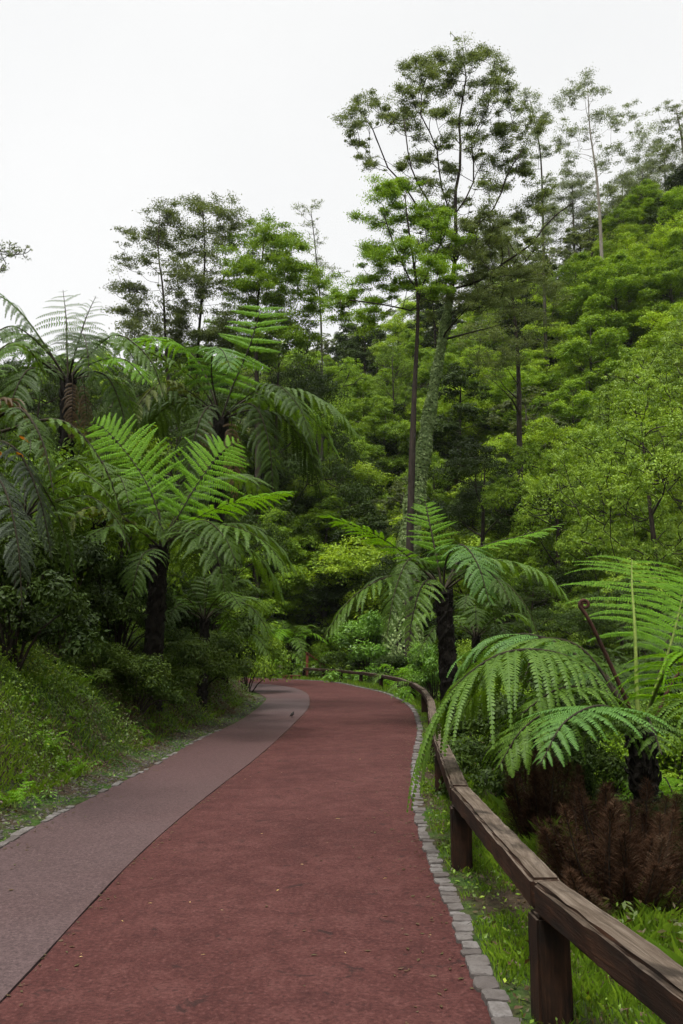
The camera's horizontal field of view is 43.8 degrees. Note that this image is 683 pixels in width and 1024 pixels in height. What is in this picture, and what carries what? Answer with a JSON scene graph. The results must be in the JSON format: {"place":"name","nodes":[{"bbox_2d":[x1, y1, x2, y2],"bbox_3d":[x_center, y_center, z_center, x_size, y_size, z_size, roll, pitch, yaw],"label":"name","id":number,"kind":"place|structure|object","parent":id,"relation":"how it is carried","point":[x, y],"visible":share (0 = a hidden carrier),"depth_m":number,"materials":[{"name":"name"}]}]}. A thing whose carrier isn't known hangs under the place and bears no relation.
{"place":"outdoors","nodes":[
{"label":"outdoors","id":0,"kind":"place"},
{"bbox_2d":[0,683,309,1002],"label":"path","id":1,"kind":"structure","parent":0,"point":[49,899],"depth_m":7.54,"materials":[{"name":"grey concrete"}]},
{"bbox_2d":[0,678,490,1023],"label":"road","id":2,"kind":"structure","parent":0,"point":[222,871],"depth_m":5.33,"materials":[{"name":"red asphalt"}]},
{"bbox_2d":[0,218,682,1023],"bbox_3d":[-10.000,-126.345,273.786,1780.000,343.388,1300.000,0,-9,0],"label":"ground","id":3,"kind":"structure","parent":0,"point":[500,902],"depth_m":11.05,"materials":[{"name":"green plant"}]},
{"bbox_2d":[0,349,108,531],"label":"broadleaf tree","id":4,"kind":"object","parent":3,"relation":"on","point":[49,389],"visible":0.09,"depth_m":33.01,"materials":[{"name":"green plant"}]},
{"bbox_2d":[0,513,111,671],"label":"shrub","id":5,"kind":"object","parent":3,"relation":"on","point":[39,592],"visible":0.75,"depth_m":11.59,"materials":[{"name":"green plant"}]},
{"bbox_2d":[0,341,125,608],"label":"tree fern","id":6,"kind":"object","parent":3,"relation":"on","point":[42,498],"visible":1,"depth_m":8.44,"materials":[{"name":"green plant"}]},
{"bbox_2d":[0,443,126,606],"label":"shrub","id":7,"kind":"object","parent":3,"relation":"on","point":[72,491],"visible":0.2,"depth_m":17.01,"materials":[{"name":"green plant"}]},
{"bbox_2d":[0,533,127,652],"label":"shrub","id":8,"kind":"object","parent":3,"relation":"on","point":[97,599],"visible":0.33,"depth_m":14.43,"materials":[{"name":"green plant"}]},
{"bbox_2d":[0,436,131,639],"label":"tree fern","id":9,"kind":"object","parent":3,"relation":"on","point":[90,480],"visible":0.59,"depth_m":14.06,"materials":[{"name":"green plant"}]},
{"bbox_2d":[0,292,166,498],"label":"tree fern","id":10,"kind":"object","parent":3,"relation":"on","point":[67,397],"visible":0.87,"depth_m":20.18,"materials":[{"name":"green plant"}]},
{"bbox_2d":[1,457,176,640],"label":"tree fern","id":11,"kind":"object","parent":3,"relation":"on","point":[115,477],"visible":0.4,"depth_m":16.76,"materials":[{"name":"green plant"}]},
{"bbox_2d":[60,639,142,682],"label":"shrub","id":12,"kind":"object","parent":3,"relation":"on","point":[109,655],"visible":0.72,"depth_m":14.29,"materials":[{"name":"green plant"}]},
{"bbox_2d":[34,419,209,596],"bbox_3d":[-5.514,0.515,21.216,4.384,5.245,4.163,7,-11,-35],"label":"tree fern","id":13,"kind":"object","parent":3,"relation":"on","point":[137,546],"visible":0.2,"depth_m":21.02,"materials":[{"name":"green plant"}]},
{"bbox_2d":[0,604,248,809],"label":"grass","id":14,"kind":"structure","parent":3,"relation":"on","point":[51,784],"depth_m":11.33,"materials":[{"name":"green plant"}]},
{"bbox_2d":[49,360,205,602],"bbox_3d":[-9.310,-0.090,34.248,6.924,12.924,6.912,6,-11,-34],"label":"broadleaf tree","id":15,"kind":"object","parent":3,"relation":"on","point":[139,391],"visible":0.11,"depth_m":34.38,"materials":[{"name":"green plant"}]},
{"bbox_2d":[77,550,178,655],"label":"shrub","id":16,"kind":"object","parent":3,"relation":"on","point":[117,628],"visible":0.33,"depth_m":17.12,"materials":[{"name":"green plant"}]},
{"bbox_2d":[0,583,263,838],"bbox_3d":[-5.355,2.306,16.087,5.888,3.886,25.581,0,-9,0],"label":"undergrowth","id":17,"kind":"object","parent":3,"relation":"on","point":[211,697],"visible":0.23,"depth_m":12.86,"materials":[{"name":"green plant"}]},
{"bbox_2d":[0,696,264,839],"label":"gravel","id":18,"kind":"structure","parent":3,"relation":"on","point":[87,790],"depth_m":11.03,"materials":[{"name":"stone"}]},
{"bbox_2d":[105,653,188,715],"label":"shrub","id":19,"kind":"object","parent":3,"relation":"on","point":[154,683],"visible":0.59,"depth_m":15.13,"materials":[{"name":"green plant"}]},
{"bbox_2d":[99,196,205,511],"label":"slender tree","id":20,"kind":"object","parent":3,"relation":"on","point":[156,234],"visible":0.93,"depth_m":63.68,"materials":[{"name":"green plant"}]},
{"bbox_2d":[31,412,298,711],"bbox_3d":[-3.545,0.871,16.907,5.427,6.267,4.837,0,-9,0],"label":"tree fern","id":21,"kind":"object","parent":3,"relation":"on","point":[157,566],"visible":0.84,"depth_m":16.65,"materials":[{"name":"green plant"}]},
{"bbox_2d":[100,338,247,559],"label":"broadleaf tree","id":22,"kind":"object","parent":3,"relation":"on","point":[174,379],"visible":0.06,"depth_m":67.54,"materials":[{"name":"green plant"}]},
{"bbox_2d":[134,637,221,689],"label":"shrub","id":23,"kind":"object","parent":3,"relation":"on","point":[192,651],"visible":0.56,"depth_m":17.68,"materials":[{"name":"green plant"}]},
{"bbox_2d":[98,375,292,632],"bbox_3d":[-7.495,1.348,38.307,9.288,16.005,9.272,-7,-12,38],"label":"broadleaf tree","id":24,"kind":"object","parent":3,"relation":"on","point":[227,517],"visible":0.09,"depth_m":38.58,"materials":[{"name":"green plant"}]},
{"bbox_2d":[137,571,273,709],"bbox_3d":[-3.215,3.161,19.821,3.374,3.542,2.954,2,-9,-10],"label":"tree fern","id":25,"kind":"object","parent":3,"relation":"on","point":[203,632],"visible":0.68,"depth_m":19.72,"materials":[{"name":"green plant"}]},
{"bbox_2d":[151,189,260,514],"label":"slender tree","id":26,"kind":"object","parent":3,"relation":"on","point":[200,334],"visible":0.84,"depth_m":64.90,"materials":[{"name":"green plant"}]},
{"bbox_2d":[165,570,262,662],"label":"shrub","id":27,"kind":"object","parent":3,"relation":"on","point":[192,622],"visible":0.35,"depth_m":23.00,"materials":[{"name":"green plant"}]},
{"bbox_2d":[164,630,263,684],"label":"shrub","id":28,"kind":"object","parent":3,"relation":"on","point":[221,656],"visible":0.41,"depth_m":20.97,"materials":[{"name":"green plant"}]},
{"bbox_2d":[141,316,293,554],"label":"broadleaf tree","id":29,"kind":"object","parent":3,"relation":"on","point":[183,360],"visible":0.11,"depth_m":67.84,"materials":[{"name":"green plant"}]},
{"bbox_2d":[112,305,362,677],"bbox_3d":[-3.054,-0.704,25.010,7.367,11.079,6.596,0,-9,0],"label":"tree fern","id":30,"kind":"object","parent":3,"relation":"on","point":[220,424],"visible":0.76,"depth_m":24.45,"materials":[{"name":"green plant"}]},
{"bbox_2d":[221,597,295,691],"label":"shrub","id":31,"kind":"object","parent":3,"relation":"on","point":[275,648],"visible":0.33,"depth_m":32.87,"materials":[{"name":"green plant"}]},
{"bbox_2d":[221,491,313,644],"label":"broadleaf tree","id":32,"kind":"object","parent":3,"relation":"on","point":[295,550],"visible":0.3,"depth_m":58.48,"materials":[{"name":"green plant"}]},
{"bbox_2d":[226,415,323,576],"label":"broadleaf tree","id":33,"kind":"object","parent":3,"relation":"on","point":[285,482],"visible":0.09,"depth_m":68.25,"materials":[{"name":"green plant"}]},
{"bbox_2d":[180,311,375,616],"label":"broadleaf tree","id":34,"kind":"object","parent":3,"relation":"on","point":[318,383],"visible":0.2,"depth_m":65.48,"materials":[{"name":"green plant"}]},
{"bbox_2d":[210,209,347,643],"bbox_3d":[-5.055,-6.804,62.034,10.158,34.612,9.153,-7,-11,35],"label":"rounded tree","id":35,"kind":"object","parent":3,"relation":"on","point":[250,265],"visible":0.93,"depth_m":62.99,"materials":[{"name":"green plant"}]},
{"bbox_2d":[260,482,379,635],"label":"broadleaf tree","id":36,"kind":"object","parent":3,"relation":"on","point":[313,535],"visible":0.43,"depth_m":62.24,"materials":[{"name":"green plant"}]},
{"bbox_2d":[249,347,397,552],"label":"broadleaf tree","id":37,"kind":"object","parent":3,"relation":"on","point":[347,377],"visible":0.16,"depth_m":77.21,"materials":[{"name":"green plant"}]},
{"bbox_2d":[265,452,401,566],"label":"broadleaf tree","id":38,"kind":"object","parent":3,"relation":"on","point":[297,488],"visible":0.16,"depth_m":68.75,"materials":[{"name":"green plant"}]},
{"bbox_2d":[313,375,400,472],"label":"broadleaf tree","id":39,"kind":"object","parent":3,"relation":"on","point":[355,411],"visible":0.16,"depth_m":88.10,"materials":[{"name":"green plant"}]},
{"bbox_2d":[319,610,396,682],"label":"shrub","id":40,"kind":"object","parent":3,"relation":"on","point":[369,623],"visible":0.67,"depth_m":43.56,"materials":[{"name":"green plant"}]},
{"bbox_2d":[324,323,398,399],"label":"broadleaf tree","id":41,"kind":"object","parent":3,"relation":"on","point":[352,353],"visible":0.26,"depth_m":112.07,"materials":[{"name":"green plant"}]},
{"bbox_2d":[295,499,433,665],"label":"broadleaf tree","id":42,"kind":"object","parent":3,"relation":"on","point":[368,512],"visible":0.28,"depth_m":57.69,"materials":[{"name":"green plant"}]},
{"bbox_2d":[247,677,521,1023],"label":"kerb","id":43,"kind":"structure","parent":3,"relation":"on","point":[495,998],"depth_m":5.01,"materials":[{"name":"stone"}]},
{"bbox_2d":[360,345,422,496],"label":"broadleaf tree","id":44,"kind":"object","parent":3,"relation":"on","point":[387,359],"visible":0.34,"depth_m":86.84,"materials":[{"name":"green plant"}]},
{"bbox_2d":[350,395,438,514],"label":"broadleaf tree","id":45,"kind":"object","parent":3,"relation":"on","point":[398,461],"visible":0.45,"depth_m":80.66,"materials":[{"name":"green plant"}]},
{"bbox_2d":[312,172,478,687],"bbox_3d":[2.444,-4.862,41.626,8.316,27.839,6.312,-4,-10,21],"label":"dark trunk tree","id":46,"kind":"object","parent":3,"relation":"on","point":[375,252],"visible":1,"depth_m":42.27,"materials":[{"name":"green plant"}]},
{"bbox_2d":[360,311,431,381],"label":"broadleaf tree","id":47,"kind":"object","parent":3,"relation":"on","point":[391,327],"visible":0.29,"depth_m":117.55,"materials":[{"name":"green plant"}]},
{"bbox_2d":[134,210,682,692],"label":"undergrowth","id":48,"kind":"object","parent":3,"relation":"on","point":[312,664],"visible":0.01,"depth_m":62.32,"materials":[{"name":"green plant"}]},
{"bbox_2d":[373,328,445,410],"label":"broadleaf tree","id":49,"kind":"object","parent":3,"relation":"on","point":[410,336],"visible":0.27,"depth_m":103.98,"materials":[{"name":"green plant"}]},
{"bbox_2d":[298,511,540,665],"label":"broadleaf tree","id":50,"kind":"object","parent":3,"relation":"on","point":[339,564],"visible":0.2,"depth_m":53.68,"materials":[{"name":"green plant"}]},
{"bbox_2d":[391,641,470,701],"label":"shrub","id":51,"kind":"object","parent":3,"relation":"on","point":[432,679],"visible":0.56,"depth_m":26.47,"materials":[{"name":"green plant"}]},
{"bbox_2d":[398,293,466,365],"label":"broadleaf tree","id":52,"kind":"object","parent":3,"relation":"on","point":[427,342],"visible":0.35,"depth_m":112.29,"materials":[{"name":"green plant"}]},
{"bbox_2d":[392,451,480,551],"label":"broadleaf tree","id":53,"kind":"object","parent":3,"relation":"on","point":[431,489],"visible":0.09,"depth_m":70.42,"materials":[{"name":"green plant"}]},
{"bbox_2d":[317,497,571,721],"bbox_3d":[2.657,2.317,20.256,5.514,5.796,5.267,-2,-10,14],"label":"tree fern","id":54,"kind":"object","parent":3,"relation":"on","point":[443,596],"visible":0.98,"depth_m":19.50,"materials":[{"name":"green plant"}]},
{"bbox_2d":[405,334,485,425],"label":"broadleaf tree","id":55,"kind":"object","parent":3,"relation":"on","point":[423,370],"visible":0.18,"depth_m":96.21,"materials":[{"name":"green plant"}]},
{"bbox_2d":[327,31,571,693],"bbox_3d":[6.038,-9.402,45.742,13.829,38.615,6.750,2,-9,-10],"label":"eucalyptus tree","id":56,"kind":"object","parent":3,"relation":"on","point":[424,442],"visible":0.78,"depth_m":46.74,"materials":[{"name":"green plant"}]},
{"bbox_2d":[405,385,512,459],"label":"broadleaf tree","id":57,"kind":"object","parent":3,"relation":"on","point":[466,423],"visible":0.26,"depth_m":85.03,"materials":[{"name":"green plant"}]},
{"bbox_2d":[416,362,514,498],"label":"broadleaf tree","id":58,"kind":"object","parent":3,"relation":"on","point":[441,426],"visible":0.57,"depth_m":80.98,"materials":[{"name":"green plant"}]},
{"bbox_2d":[401,593,539,699],"bbox_3d":[3.684,4.214,23.669,3.302,3.958,3.772,-5,-11,30],"label":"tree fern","id":59,"kind":"object","parent":3,"relation":"on","point":[476,618],"visible":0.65,"depth_m":23.45,"materials":[{"name":"green plant"}]},
{"bbox_2d":[422,690,520,783],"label":"shrub","id":60,"kind":"object","parent":3,"relation":"on","point":[487,739],"visible":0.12,"depth_m":11.06,"materials":[{"name":"green plant"}]},
{"bbox_2d":[426,458,538,592],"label":"broadleaf tree","id":61,"kind":"object","parent":3,"relation":"on","point":[473,523],"visible":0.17,"depth_m":63.58,"materials":[{"name":"green plant"}]},
{"bbox_2d":[366,436,607,686],"bbox_3d":[8.412,4.432,49.594,13.727,18.120,13.751,1,-9,-8],"label":"broadleaf tree","id":62,"kind":"object","parent":3,"relation":"on","point":[461,467],"visible":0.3,"depth_m":49.20,"materials":[{"name":"green plant"}]},
{"bbox_2d":[302,668,682,1023],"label":"wooden fence","id":63,"kind":"object","parent":3,"relation":"on","point":[562,916],"visible":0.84,"depth_m":3.67,"materials":[{"name":"brown wood"}]},
{"bbox_2d":[448,219,578,593],"bbox_3d":[12.604,-7.906,63.775,11.007,31.719,7.671,0,-9,0],"label":"airy tree","id":64,"kind":"object","parent":3,"relation":"on","point":[517,346],"visible":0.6,"depth_m":64.11,"materials":[{"name":"green plant"}]},
{"bbox_2d":[475,350,567,452],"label":"broadleaf tree","id":65,"kind":"object","parent":3,"relation":"on","point":[527,380],"visible":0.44,"depth_m":83.38,"materials":[{"name":"green plant"}]},
{"bbox_2d":[422,682,621,799],"bbox_3d":[2.089,2.722,9.325,1.767,1.704,2.064,7,-11,-36],"label":"shrub","id":66,"kind":"object","parent":3,"relation":"on","point":[462,761],"visible":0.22,"depth_m":9.21,"materials":[{"name":"green plant"}]},
{"bbox_2d":[487,287,560,369],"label":"broadleaf tree","id":67,"kind":"object","parent":3,"relation":"on","point":[508,321],"visible":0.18,"depth_m":99.90,"materials":[{"name":"green plant"}]},
{"bbox_2d":[485,385,575,472],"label":"broadleaf tree","id":68,"kind":"object","parent":3,"relation":"on","point":[506,405],"visible":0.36,"depth_m":75.18,"materials":[{"name":"green plant"}]},
{"bbox_2d":[487,503,586,634],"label":"broadleaf tree","id":69,"kind":"object","parent":3,"relation":"on","point":[537,549],"visible":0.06,"depth_m":57.80,"materials":[{"name":"green plant"}]},
{"bbox_2d":[456,572,619,688],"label":"broadleaf tree","id":70,"kind":"object","parent":3,"relation":"on","point":[539,614],"visible":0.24,"depth_m":37.35,"materials":[{"name":"green plant"}]},
{"bbox_2d":[510,82,567,397],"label":"eucalyptus tree","id":71,"kind":"object","parent":3,"relation":"on","point":[550,180],"visible":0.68,"depth_m":97.02,"materials":[{"name":"green plant"}]},
{"bbox_2d":[462,416,617,529],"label":"broadleaf tree","id":72,"kind":"object","parent":3,"relation":"on","point":[542,435],"visible":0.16,"depth_m":70.93,"materials":[{"name":"green plant"}]},
{"bbox_2d":[497,729,590,838],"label":"dead shrub","id":73,"kind":"object","parent":3,"relation":"on","point":[531,806],"visible":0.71,"depth_m":7.40,"materials":[{"name":"brown plant"}]},
{"bbox_2d":[406,555,682,830],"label":"tree fern","id":74,"kind":"object","parent":3,"relation":"on","point":[639,730],"visible":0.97,"depth_m":7.15,"materials":[{"name":"green plant"}]},
{"bbox_2d":[509,312,591,390],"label":"broadleaf tree","id":75,"kind":"object","parent":3,"relation":"on","point":[538,362],"visible":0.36,"depth_m":93.08,"materials":[{"name":"green plant"}]},
{"bbox_2d":[470,440,656,673],"bbox_3d":[12.034,4.404,46.098,9.847,16.748,9.719,0,-9,0],"label":"broadleaf tree","id":76,"kind":"object","parent":3,"relation":"on","point":[491,494],"visible":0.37,"depth_m":45.99,"materials":[{"name":"green plant"}]},
{"bbox_2d":[463,444,667,565],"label":"broadleaf tree","id":77,"kind":"object","parent":3,"relation":"on","point":[532,477],"visible":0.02,"depth_m":63.35,"materials":[{"name":"green plant"}]},
{"bbox_2d":[531,169,601,269],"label":"airy tree","id":78,"kind":"object","parent":3,"relation":"on","point":[572,199],"visible":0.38,"depth_m":131.94,"materials":[{"name":"green plant"}]},
{"bbox_2d":[532,377,612,466],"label":"broadleaf tree","id":79,"kind":"object","parent":3,"relation":"on","point":[569,410],"visible":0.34,"depth_m":75.99,"materials":[{"name":"green plant"}]},
{"bbox_2d":[532,249,628,341],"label":"broadleaf tree","id":80,"kind":"object","parent":3,"relation":"on","point":[564,308],"visible":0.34,"depth_m":97.98,"materials":[{"name":"green plant"}]},
{"bbox_2d":[486,791,682,966],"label":"grass","id":81,"kind":"structure","parent":3,"relation":"on","point":[677,956],"depth_m":5.32,"materials":[{"name":"green plant"}]},
{"bbox_2d":[516,731,663,826],"bbox_3d":[2.349,2.786,8.225,1.449,1.346,1.240,-9,-13,43],"label":"shrub","id":82,"kind":"object","parent":3,"relation":"on","point":[595,760],"visible":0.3,"depth_m":8.09,"materials":[{"name":"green plant"}]},
{"bbox_2d":[562,216,622,275],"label":"broadleaf tree","id":83,"kind":"object","parent":3,"relation":"on","point":[594,224],"visible":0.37,"depth_m":114.28,"materials":[{"name":"green plant"}]},
{"bbox_2d":[503,648,682,801],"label":"shrub","id":84,"kind":"object","parent":3,"relation":"on","point":[528,684],"visible":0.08,"depth_m":11.92,"materials":[{"name":"green plant"}]},
{"bbox_2d":[540,313,648,428],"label":"broadleaf tree","id":85,"kind":"object","parent":3,"relation":"on","point":[572,349],"visible":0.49,"depth_m":81.74,"materials":[{"name":"green plant"}]},
{"bbox_2d":[515,369,682,661],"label":"broadleaf tree","id":86,"kind":"object","parent":3,"relation":"on","point":[630,460],"visible":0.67,"depth_m":40.18,"materials":[{"name":"green plant"}]},
{"bbox_2d":[519,578,682,726],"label":"broadleaf tree","id":87,"kind":"object","parent":3,"relation":"on","point":[607,624],"visible":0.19,"depth_m":25.58,"materials":[{"name":"green plant"}]},
{"bbox_2d":[530,776,682,921],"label":"dead shrub","id":88,"kind":"object","parent":3,"relation":"on","point":[614,852],"visible":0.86,"depth_m":5.47,"materials":[{"name":"brown plant"}]},
{"bbox_2d":[545,66,669,328],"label":"eucalyptus tree","id":89,"kind":"object","parent":3,"relation":"on","point":[598,117],"visible":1,"depth_m":103.52,"materials":[{"name":"green plant"}]},
{"bbox_2d":[535,302,682,625],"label":"broadleaf tree","id":90,"kind":"object","parent":3,"relation":"on","point":[671,349],"visible":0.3,"depth_m":55.97,"materials":[{"name":"green plant"}]},
{"bbox_2d":[544,474,682,662],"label":"broadleaf tree","id":91,"kind":"object","parent":3,"relation":"on","point":[643,531],"visible":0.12,"depth_m":53.27,"materials":[{"name":"green plant"}]},
{"bbox_2d":[574,169,658,269],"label":"airy tree","id":92,"kind":"object","parent":3,"relation":"on","point":[609,190],"visible":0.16,"depth_m":122.90,"materials":[{"name":"green plant"}]},
{"bbox_2d":[573,232,667,328],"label":"broadleaf tree","id":93,"kind":"object","parent":3,"relation":"on","point":[630,306],"visible":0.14,"depth_m":96.64,"materials":[{"name":"green plant"}]},
{"bbox_2d":[565,250,682,357],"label":"broadleaf tree","id":94,"kind":"object","parent":3,"relation":"on","point":[618,283],"visible":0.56,"depth_m":90.51,"materials":[{"name":"green plant"}]},
{"bbox_2d":[595,202,653,258],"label":"broadleaf tree","id":95,"kind":"object","parent":3,"relation":"on","point":[626,217],"visible":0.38,"depth_m":116.61,"materials":[{"name":"green plant"}]},
{"bbox_2d":[591,222,667,281],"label":"broadleaf tree","id":96,"kind":"object","parent":3,"relation":"on","point":[632,229],"visible":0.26,"depth_m":105.88,"materials":[{"name":"green plant"}]},
{"bbox_2d":[588,690,682,801],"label":"shrub","id":97,"kind":"object","parent":3,"relation":"on","point":[666,773],"visible":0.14,"depth_m":10.46,"materials":[{"name":"green plant"}]},
{"bbox_2d":[620,179,665,227],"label":"broadleaf tree","id":98,"kind":"object","parent":3,"relation":"on","point":[649,191],"visible":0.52,"depth_m":120.23,"materials":[{"name":"green plant"}]},
{"bbox_2d":[614,303,682,391],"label":"broadleaf tree","id":99,"kind":"object","parent":3,"relation":"on","point":[654,337],"visible":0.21,"depth_m":82.76,"materials":[{"name":"green plant"}]},
{"bbox_2d":[624,245,682,341],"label":"broadleaf tree","id":100,"kind":"object","parent":3,"relation":"on","point":[670,279],"visible":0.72,"depth_m":89.02,"materials":[{"name":"green plant"}]},
{"bbox_2d":[626,211,682,301],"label":"broadleaf tree","id":101,"kind":"object","parent":3,"relation":"on","point":[664,237],"visible":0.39,"depth_m":96.93,"materials":[{"name":"green plant"}]},
{"bbox_2d":[649,100,682,168],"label":"eucalyptus tree","id":102,"kind":"object","parent":3,"relation":"on","point":[675,108],"visible":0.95,"depth_m":108.97,"materials":[{"name":"green plant"}]},
{"bbox_2d":[0,0,682,391],"label":"sky","id":103,"kind":"structure","parent":0,"point":[107,107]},
{"bbox_2d":[400,696,682,1023],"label":"grass","id":104,"kind":"structure","parent":0,"point":[615,990],"depth_m":4.89,"materials":[{"name":"green plant"}]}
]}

